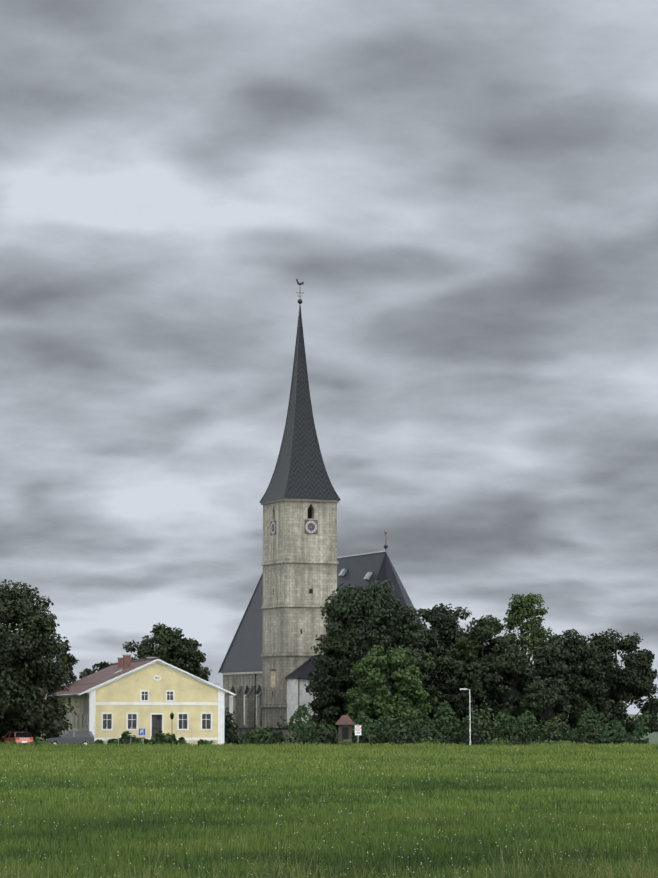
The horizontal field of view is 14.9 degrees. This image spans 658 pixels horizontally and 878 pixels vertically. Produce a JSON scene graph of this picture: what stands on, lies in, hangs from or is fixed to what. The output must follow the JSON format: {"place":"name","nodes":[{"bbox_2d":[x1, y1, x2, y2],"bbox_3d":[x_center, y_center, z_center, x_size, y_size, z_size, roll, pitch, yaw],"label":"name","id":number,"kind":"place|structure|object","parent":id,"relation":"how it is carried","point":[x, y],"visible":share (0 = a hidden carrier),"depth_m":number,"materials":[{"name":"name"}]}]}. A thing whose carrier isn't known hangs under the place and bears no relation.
{"place":"outdoors","nodes":[
{"label":"outdoors","id":0,"kind":"place"},
{"bbox_2d":[222,671,261,727],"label":"church nave walls","id":1,"kind":"structure","parent":0,"point":[244,704],"depth_m":311.78,"materials":[{"name":"grey stone"}]},
{"bbox_2d":[218,551,418,673],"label":"church roof","id":2,"kind":"structure","parent":1,"relation":"on","point":[244,653],"depth_m":308.38,"materials":[{"name":"grey tile"}]},
{"bbox_2d":[261,498,338,727],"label":"church tower","id":3,"kind":"structure","parent":0,"point":[298,564],"depth_m":286.54,"materials":[{"name":"beige stone"}]},
{"bbox_2d":[270,520,275,535],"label":"clock","id":4,"kind":"object","parent":3,"relation":"attached to","point":[272,527],"visible":1,"depth_m":288.71,"materials":[{"name":"grey"}]},
{"bbox_2d":[260,312,339,501],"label":"church spire","id":5,"kind":"structure","parent":3,"relation":"on","point":[308,477],"depth_m":289.63,"materials":[{"name":"grey tile"}]},
{"bbox_2d":[260,279,340,502],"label":"ridges","id":6,"kind":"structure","parent":5,"relation":"on","point":[299,301],"depth_m":291.41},
{"bbox_2d":[305,519,317,533],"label":"clock","id":7,"kind":"object","parent":3,"relation":"attached to","point":[311,526],"visible":1,"depth_m":287.00,"materials":[{"name":"grey"}]},
{"bbox_2d":[0,806,657,877],"bbox_3d":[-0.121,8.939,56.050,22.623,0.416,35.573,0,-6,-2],"label":"meadow","id":8,"kind":"structure","parent":0,"point":[101,840],"depth_m":55.62,"materials":[{"name":"green plant"}]},
{"bbox_2d":[0,767,657,816],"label":"meadow","id":9,"kind":"structure","parent":0,"point":[564,790],"depth_m":90.99,"materials":[{"name":"green plant"}]},
{"bbox_2d":[0,743,657,773],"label":"meadow","id":10,"kind":"structure","parent":0,"point":[344,758],"depth_m":155.11,"materials":[{"name":"green plant"}]},
{"bbox_2d":[0,0,657,713],"label":"sky","id":11,"kind":"structure","parent":0,"point":[462,195],"materials":[{"name":"grey"}]},
{"bbox_2d":[37,714,657,877],"bbox_3d":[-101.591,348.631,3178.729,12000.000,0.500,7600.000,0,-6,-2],"label":"ground","id":12,"kind":"structure","parent":0,"point":[653,738],"depth_m":382.55,"materials":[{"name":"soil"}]},
{"bbox_2d":[0,732,32,745],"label":"orange car","id":13,"kind":"object","parent":12,"relation":"on","point":[24,738],"visible":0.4,"depth_m":228.61,"materials":[{"name":"brown paint"}]},
{"bbox_2d":[0,716,52,742],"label":"bush","id":14,"kind":"object","parent":12,"relation":"on","point":[32,735],"visible":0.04,"depth_m":235.61,"materials":[{"name":"green plant"}]},
{"bbox_2d":[0,579,78,741],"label":"tree","id":15,"kind":"object","parent":12,"relation":"on","point":[30,677],"visible":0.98,"depth_m":230.74,"materials":[{"name":"green plant"}]},
{"bbox_2d":[29,737,53,744],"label":"edge weeds","id":16,"kind":"object","parent":12,"relation":"on","point":[46,742],"visible":0.29,"depth_m":215.87,"materials":[{"name":"green plant"}]},
{"bbox_2d":[16,648,78,740],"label":"tree","id":17,"kind":"object","parent":12,"relation":"on","point":[71,660],"visible":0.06,"depth_m":264.79,"materials":[{"name":"green plant"}]},
{"bbox_2d":[46,731,93,744],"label":"grey hatchback car","id":18,"kind":"object","parent":12,"relation":"on","point":[76,737],"visible":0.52,"depth_m":227.41,"materials":[{"name":"grey paint"}]},
{"bbox_2d":[79,661,111,678],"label":"tree","id":19,"kind":"object","parent":12,"relation":"on","point":[88,672],"visible":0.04,"depth_m":292.29,"materials":[{"name":"green plant"}]},
{"bbox_2d":[94,739,103,744],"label":"shrub","id":20,"kind":"object","parent":12,"relation":"on","point":[97,741],"visible":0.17,"depth_m":232.98,"materials":[{"name":"green plant"}]},
{"bbox_2d":[106,727,118,744],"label":"posts","id":21,"kind":"object","parent":12,"relation":"on","point":[106,736],"visible":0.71,"depth_m":233.75,"materials":[{"name":"silver metal"}]},
{"bbox_2d":[108,739,120,744],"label":"shrub","id":22,"kind":"object","parent":12,"relation":"on","point":[112,741],"visible":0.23,"depth_m":234.76,"materials":[{"name":"green plant"}]},
{"bbox_2d":[119,731,133,744],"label":"shrub","id":23,"kind":"object","parent":12,"relation":"on","point":[125,738],"visible":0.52,"depth_m":234.94,"materials":[{"name":"green plant"}]},
{"bbox_2d":[52,660,226,745],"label":"house walls","id":24,"kind":"structure","parent":12,"relation":"on","point":[151,698],"depth_m":238.86,"materials":[{"name":"yellow paint"}]},
{"bbox_2d":[47,654,236,696],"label":"house roof","id":25,"kind":"structure","parent":24,"relation":"on","point":[121,667],"depth_m":247.14,"materials":[{"name":"tile"}]},
{"bbox_2d":[131,735,148,744],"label":"shrub","id":26,"kind":"object","parent":12,"relation":"on","point":[143,740],"visible":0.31,"depth_m":235.44,"materials":[{"name":"green plant"}]},
{"bbox_2d":[139,729,144,734],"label":"blue sign","id":27,"kind":"object","parent":12,"relation":"on","point":[141,731],"visible":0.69,"depth_m":234.98,"materials":[{"name":"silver metal"}]},
{"bbox_2d":[123,640,167,662],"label":"tree","id":28,"kind":"object","parent":12,"relation":"on","point":[127,648],"visible":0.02,"depth_m":290.51,"materials":[{"name":"green plant"}]},
{"bbox_2d":[148,730,170,744],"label":"shrub","id":29,"kind":"object","parent":12,"relation":"on","point":[158,739],"visible":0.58,"depth_m":234.85,"materials":[{"name":"green plant"}]},
{"bbox_2d":[164,733,180,744],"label":"shrub","id":30,"kind":"object","parent":12,"relation":"on","point":[175,741],"visible":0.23,"depth_m":235.62,"materials":[{"name":"green plant"}]},
{"bbox_2d":[134,622,211,680],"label":"tree","id":31,"kind":"object","parent":12,"relation":"on","point":[174,648],"visible":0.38,"depth_m":282.09,"materials":[{"name":"green plant"}]},
{"bbox_2d":[178,737,185,743],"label":"shrub","id":32,"kind":"object","parent":12,"relation":"on","point":[182,740],"visible":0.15,"depth_m":236.15,"materials":[{"name":"green plant"}]},
{"bbox_2d":[197,739,214,744],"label":"shrub","id":33,"kind":"object","parent":12,"relation":"on","point":[201,741],"visible":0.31,"depth_m":236.66,"materials":[{"name":"green plant"}]},
{"bbox_2d":[225,707,238,743],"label":"dark shrub","id":34,"kind":"object","parent":12,"relation":"on","point":[230,728],"visible":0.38,"depth_m":259.02,"materials":[{"name":"green plant"}]},
{"bbox_2d":[225,732,265,744],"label":"bush","id":35,"kind":"object","parent":12,"relation":"on","point":[245,739],"visible":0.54,"depth_m":260.21,"materials":[{"name":"green plant"}]},
{"bbox_2d":[244,728,259,742],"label":"shrub","id":36,"kind":"object","parent":12,"relation":"on","point":[252,733],"visible":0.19,"depth_m":280.88,"materials":[{"name":"green plant"}]},
{"bbox_2d":[257,726,273,744],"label":"shrub","id":37,"kind":"object","parent":12,"relation":"on","point":[268,733],"visible":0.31,"depth_m":277.80,"materials":[{"name":"green plant"}]},
{"bbox_2d":[269,716,289,743],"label":"shrub","id":38,"kind":"object","parent":12,"relation":"on","point":[277,738],"visible":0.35,"depth_m":275.97,"materials":[{"name":"green plant"}]},
{"bbox_2d":[280,740,302,744],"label":"edge weeds","id":39,"kind":"object","parent":12,"relation":"on","point":[288,743],"visible":0.15,"depth_m":216.55,"materials":[{"name":"green plant"}]},
{"bbox_2d":[295,721,311,738],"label":"shrub","id":40,"kind":"object","parent":12,"relation":"on","point":[304,731],"visible":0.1,"depth_m":271.23,"materials":[{"name":"green plant"}]},
{"bbox_2d":[285,655,326,727],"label":"church annex","id":41,"kind":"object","parent":12,"relation":"on","point":[298,695],"visible":0.35,"depth_m":281.73,"materials":[{"name":"white paint"}]},
{"bbox_2d":[301,740,324,745],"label":"edge weeds","id":42,"kind":"object","parent":12,"relation":"on","point":[313,743],"visible":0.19,"depth_m":215.53,"materials":[{"name":"green plant"}]},
{"bbox_2d":[305,722,337,744],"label":"lane bush","id":43,"kind":"object","parent":12,"relation":"on","point":[322,737],"visible":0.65,"depth_m":240.45,"materials":[{"name":"green plant"}]},
{"bbox_2d":[0,759,656,877],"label":"meadow clover blooms","id":44,"kind":"object","parent":12,"relation":"on","point":[327,823],"visible":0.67,"depth_m":68.83,"materials":[{"name":"white"}]},
{"bbox_2d":[0,741,657,748],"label":"grass","id":45,"kind":"structure","parent":12,"relation":"on","point":[380,744],"depth_m":212.78,"materials":[{"name":"green plant"}]},
{"bbox_2d":[309,620,375,737],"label":"tree","id":46,"kind":"object","parent":12,"relation":"on","point":[332,694],"visible":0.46,"depth_m":262.44,"materials":[{"name":"green plant"}]},
{"bbox_2d":[335,715,354,743],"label":"wayside shrine","id":47,"kind":"object","parent":12,"relation":"on","point":[344,723],"visible":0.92,"depth_m":238.03,"materials":[{"name":"brown wood"}]},
{"bbox_2d":[336,739,356,745],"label":"edge weeds","id":48,"kind":"object","parent":12,"relation":"on","point":[347,743],"visible":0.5,"depth_m":215.85,"materials":[{"name":"green plant"}]},
{"bbox_2d":[304,578,428,718],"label":"tree","id":49,"kind":"object","parent":12,"relation":"on","point":[376,607],"visible":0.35,"depth_m":266.76,"materials":[{"name":"green plant"}]},
{"bbox_2d":[359,727,387,744],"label":"lane bush","id":50,"kind":"object","parent":12,"relation":"on","point":[371,739],"visible":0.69,"depth_m":240.62,"materials":[{"name":"green plant"}]},
{"bbox_2d":[233,727,535,742],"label":"hedge","id":51,"kind":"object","parent":12,"relation":"on","point":[244,730],"depth_m":279.15,"materials":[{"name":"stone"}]},
{"bbox_2d":[346,645,434,734],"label":"light tree","id":52,"kind":"object","parent":12,"relation":"on","point":[378,695],"visible":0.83,"depth_m":253.64,"materials":[{"name":"green plant"}]},
{"bbox_2d":[380,711,425,744],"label":"lane bush","id":53,"kind":"object","parent":12,"relation":"on","point":[403,734],"visible":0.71,"depth_m":239.35,"materials":[{"name":"green plant"}]},
{"bbox_2d":[390,622,444,726],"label":"tree","id":54,"kind":"object","parent":12,"relation":"on","point":[434,647],"visible":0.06,"depth_m":273.07,"materials":[{"name":"green plant"}]},
{"bbox_2d":[383,647,456,734],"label":"tree","id":55,"kind":"object","parent":12,"relation":"on","point":[427,665],"visible":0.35,"depth_m":259.17,"materials":[{"name":"green plant"}]},
{"bbox_2d":[418,737,441,744],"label":"edge weeds","id":56,"kind":"object","parent":12,"relation":"on","point":[426,741],"visible":0.33,"depth_m":216.83,"materials":[{"name":"green plant"}]},
{"bbox_2d":[420,724,450,743],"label":"lane bush","id":57,"kind":"object","parent":12,"relation":"on","point":[439,737],"visible":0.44,"depth_m":238.91,"materials":[{"name":"green plant"}]},
{"bbox_2d":[418,603,471,723],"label":"tree","id":58,"kind":"object","parent":12,"relation":"on","point":[441,620],"visible":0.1,"depth_m":276.84,"materials":[{"name":"green plant"}]},
{"bbox_2d":[433,660,494,738],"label":"tree","id":59,"kind":"object","parent":12,"relation":"on","point":[471,675],"visible":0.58,"depth_m":258.79,"materials":[{"name":"green plant"}]},
{"bbox_2d":[288,700,649,744],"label":"lane hedge","id":60,"kind":"object","parent":12,"relation":"on","point":[504,714],"visible":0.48,"depth_m":241.16,"materials":[{"name":"green plant"}]},
{"bbox_2d":[451,698,507,744],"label":"lane bush","id":61,"kind":"object","parent":12,"relation":"on","point":[480,735],"visible":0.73,"depth_m":239.62,"materials":[{"name":"green plant"}]},
{"bbox_2d":[445,614,517,726],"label":"tree","id":62,"kind":"object","parent":12,"relation":"on","point":[470,646],"visible":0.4,"depth_m":267.76,"materials":[{"name":"green plant"}]},
{"bbox_2d":[485,736,512,745],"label":"edge weeds","id":63,"kind":"object","parent":12,"relation":"on","point":[501,742],"visible":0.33,"depth_m":216.06,"materials":[{"name":"green plant"}]},
{"bbox_2d":[478,651,540,739],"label":"tree","id":64,"kind":"object","parent":12,"relation":"on","point":[504,692],"visible":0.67,"depth_m":259.43,"materials":[{"name":"green plant"}]},
{"bbox_2d":[504,720,534,744],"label":"lane bush","id":65,"kind":"object","parent":12,"relation":"on","point":[519,737],"visible":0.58,"depth_m":238.86,"materials":[{"name":"green plant"}]},
{"bbox_2d":[502,593,553,666],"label":"slender tree","id":66,"kind":"object","parent":12,"relation":"on","point":[521,609],"visible":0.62,"depth_m":284.42,"materials":[{"name":"green plant"}]},
{"bbox_2d":[527,736,546,745],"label":"edge weeds","id":67,"kind":"object","parent":12,"relation":"on","point":[536,742],"visible":0.31,"depth_m":216.93,"materials":[{"name":"green plant"}]},
{"bbox_2d":[517,677,571,735],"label":"tree","id":68,"kind":"object","parent":12,"relation":"on","point":[540,699],"visible":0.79,"depth_m":255.77,"materials":[{"name":"green plant"}]},
{"bbox_2d":[542,740,559,744],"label":"edge weeds","id":69,"kind":"object","parent":12,"relation":"on","point":[550,742],"visible":0.21,"depth_m":216.96,"materials":[{"name":"green plant"}]},
{"bbox_2d":[531,713,572,743],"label":"lane bush","id":70,"kind":"object","parent":12,"relation":"on","point":[551,734],"visible":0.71,"depth_m":239.93,"materials":[{"name":"green plant"}]},
{"bbox_2d":[549,740,581,745],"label":"edge weeds","id":71,"kind":"object","parent":12,"relation":"on","point":[561,741],"visible":0.17,"depth_m":216.65,"materials":[{"name":"green plant"}]},
{"bbox_2d":[532,629,614,730],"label":"tree","id":72,"kind":"object","parent":12,"relation":"on","point":[564,656],"visible":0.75,"depth_m":263.43,"materials":[{"name":"green plant"}]},
{"bbox_2d":[571,721,601,744],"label":"lane bush","id":73,"kind":"object","parent":12,"relation":"on","point":[588,739],"visible":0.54,"depth_m":239.19,"materials":[{"name":"green plant"}]},
{"bbox_2d":[570,642,627,727],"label":"tree","id":74,"kind":"object","parent":12,"relation":"on","point":[623,702],"depth_m":298.35,"materials":[{"name":"green plant"}]},
{"bbox_2d":[578,628,657,739],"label":"tree","id":75,"kind":"object","parent":12,"relation":"on","point":[633,681],"visible":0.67,"depth_m":269.36,"materials":[{"name":"green plant"}]},
{"bbox_3d":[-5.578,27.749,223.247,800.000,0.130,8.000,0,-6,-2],"label":"road","id":76,"kind":"structure","parent":0,"visible":0},
{"bbox_2d":[355,725,360,734],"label":"zone sign","id":77,"kind":"object","parent":76,"relation":"on","point":[357,729],"visible":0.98,"depth_m":227.09,"materials":[{"name":"silver metal"}]},
{"bbox_2d":[459,688,470,744],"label":"street lamp","id":78,"kind":"object","parent":76,"relation":"on","point":[469,714],"visible":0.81,"depth_m":227.54,"materials":[{"name":"silver metal"}]}
]}

